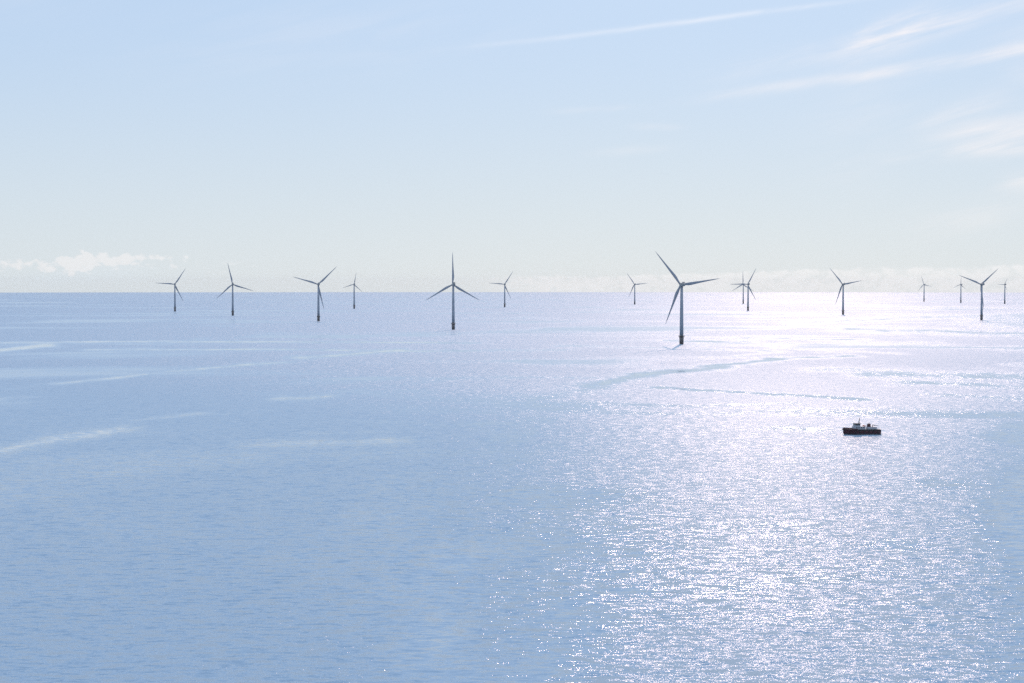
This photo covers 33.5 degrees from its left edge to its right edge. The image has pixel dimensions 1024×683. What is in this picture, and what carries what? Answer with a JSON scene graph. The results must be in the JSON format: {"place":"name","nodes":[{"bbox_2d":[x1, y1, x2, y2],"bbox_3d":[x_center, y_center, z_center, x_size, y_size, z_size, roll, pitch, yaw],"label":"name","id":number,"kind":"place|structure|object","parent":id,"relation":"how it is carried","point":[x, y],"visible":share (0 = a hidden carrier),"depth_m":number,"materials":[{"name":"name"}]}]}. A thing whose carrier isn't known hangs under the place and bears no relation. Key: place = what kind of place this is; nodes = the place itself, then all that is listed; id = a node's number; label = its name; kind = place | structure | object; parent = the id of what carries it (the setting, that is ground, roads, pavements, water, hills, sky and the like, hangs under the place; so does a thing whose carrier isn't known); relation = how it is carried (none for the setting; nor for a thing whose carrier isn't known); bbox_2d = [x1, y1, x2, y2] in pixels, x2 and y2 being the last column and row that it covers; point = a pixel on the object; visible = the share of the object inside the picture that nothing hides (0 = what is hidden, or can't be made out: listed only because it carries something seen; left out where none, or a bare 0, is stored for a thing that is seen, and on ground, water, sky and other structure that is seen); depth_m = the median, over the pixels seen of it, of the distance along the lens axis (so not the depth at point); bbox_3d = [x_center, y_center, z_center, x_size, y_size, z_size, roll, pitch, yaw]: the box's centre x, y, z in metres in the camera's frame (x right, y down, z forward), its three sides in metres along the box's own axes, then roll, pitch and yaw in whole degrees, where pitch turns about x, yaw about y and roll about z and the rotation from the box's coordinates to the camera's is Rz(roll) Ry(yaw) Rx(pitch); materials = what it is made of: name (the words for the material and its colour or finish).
{"place":"outdoors","nodes":[
{"label":"outdoors","id":0,"kind":"place"},
{"bbox_2d":[0,292,1023,682],"bbox_3d":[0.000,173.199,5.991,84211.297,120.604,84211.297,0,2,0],"label":"sea","id":1,"kind":"structure","parent":0,"point":[416,488],"depth_m":934.51,"materials":[{"name":"blue liquid"}]},
{"bbox_2d":[160,271,183,310],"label":"wind turbine","id":2,"kind":"object","parent":1,"relation":"in","point":[175,287],"visible":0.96,"depth_m":6893.31,"materials":[{"name":"paint"}]},
{"bbox_2d":[221,262,252,314],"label":"wind turbine","id":3,"kind":"object","parent":1,"relation":"in","point":[228,287],"visible":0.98,"depth_m":6006.60,"materials":[{"name":"paint"}]},
{"bbox_2d":[295,267,335,320],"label":"wind turbine","id":4,"kind":"object","parent":1,"relation":"in","point":[318,302],"visible":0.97,"depth_m":5067.58,"materials":[{"name":"paint"}]},
{"bbox_2d":[346,276,360,308],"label":"wind turbine","id":5,"kind":"object","parent":1,"relation":"in","point":[354,293],"visible":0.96,"depth_m":7652.64,"materials":[{"name":"paint"}]},
{"bbox_2d":[425,252,476,329],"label":"wind turbine","id":6,"kind":"object","parent":1,"relation":"in","point":[453,323],"visible":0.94,"depth_m":4137.78,"materials":[{"name":"paint"}]},
{"bbox_2d":[492,273,511,306],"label":"wind turbine","id":7,"kind":"object","parent":1,"relation":"in","point":[504,284],"visible":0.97,"depth_m":8228.63,"materials":[{"name":"paint"}]},
{"bbox_2d":[628,275,644,304],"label":"wind turbine","id":8,"kind":"object","parent":1,"relation":"in","point":[634,288],"visible":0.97,"depth_m":9272.45,"materials":[{"name":"paint"}]},
{"bbox_2d":[657,254,719,343],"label":"wind turbine","id":9,"kind":"object","parent":1,"relation":"in","point":[681,335],"visible":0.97,"depth_m":3140.48,"materials":[{"name":"paint"}]},
{"bbox_2d":[734,285,752,303],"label":"wind turbine","id":10,"kind":"object","parent":1,"relation":"in","point":[743,292],"visible":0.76,"depth_m":9622.86,"materials":[{"name":"paint"}]},
{"bbox_2d":[735,269,755,310],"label":"wind turbine","id":11,"kind":"object","parent":1,"relation":"in","point":[748,287],"visible":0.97,"depth_m":7071.96,"materials":[{"name":"paint"}]},
{"bbox_2d":[831,270,857,314],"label":"wind turbine","id":12,"kind":"object","parent":1,"relation":"in","point":[842,286],"visible":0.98,"depth_m":6144.89,"materials":[{"name":"paint"}]},
{"bbox_2d":[842,418,880,434],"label":"work boat","id":13,"kind":"object","parent":1,"relation":"on","point":[858,429],"visible":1,"depth_m":1265.53,"materials":[{"name":"black metal"}]},
{"bbox_2d":[918,276,931,301],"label":"wind turbine","id":14,"kind":"object","parent":1,"relation":"in","point":[924,290],"visible":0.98,"depth_m":10944.22,"materials":[{"name":"paint"}]},
{"bbox_2d":[962,270,996,319],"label":"wind turbine","id":15,"kind":"object","parent":1,"relation":"in","point":[982,304],"visible":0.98,"depth_m":5212.00,"materials":[{"name":"paint"}]},
{"bbox_2d":[998,280,1006,303],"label":"wind turbine","id":16,"kind":"object","parent":1,"relation":"in","point":[1004,290],"visible":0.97,"depth_m":9609.79,"materials":[{"name":"paint"}]},
{"bbox_2d":[0,0,1023,292],"label":"sky","id":17,"kind":"structure","parent":0,"point":[553,145],"materials":[{"name":"blue"}]}
]}

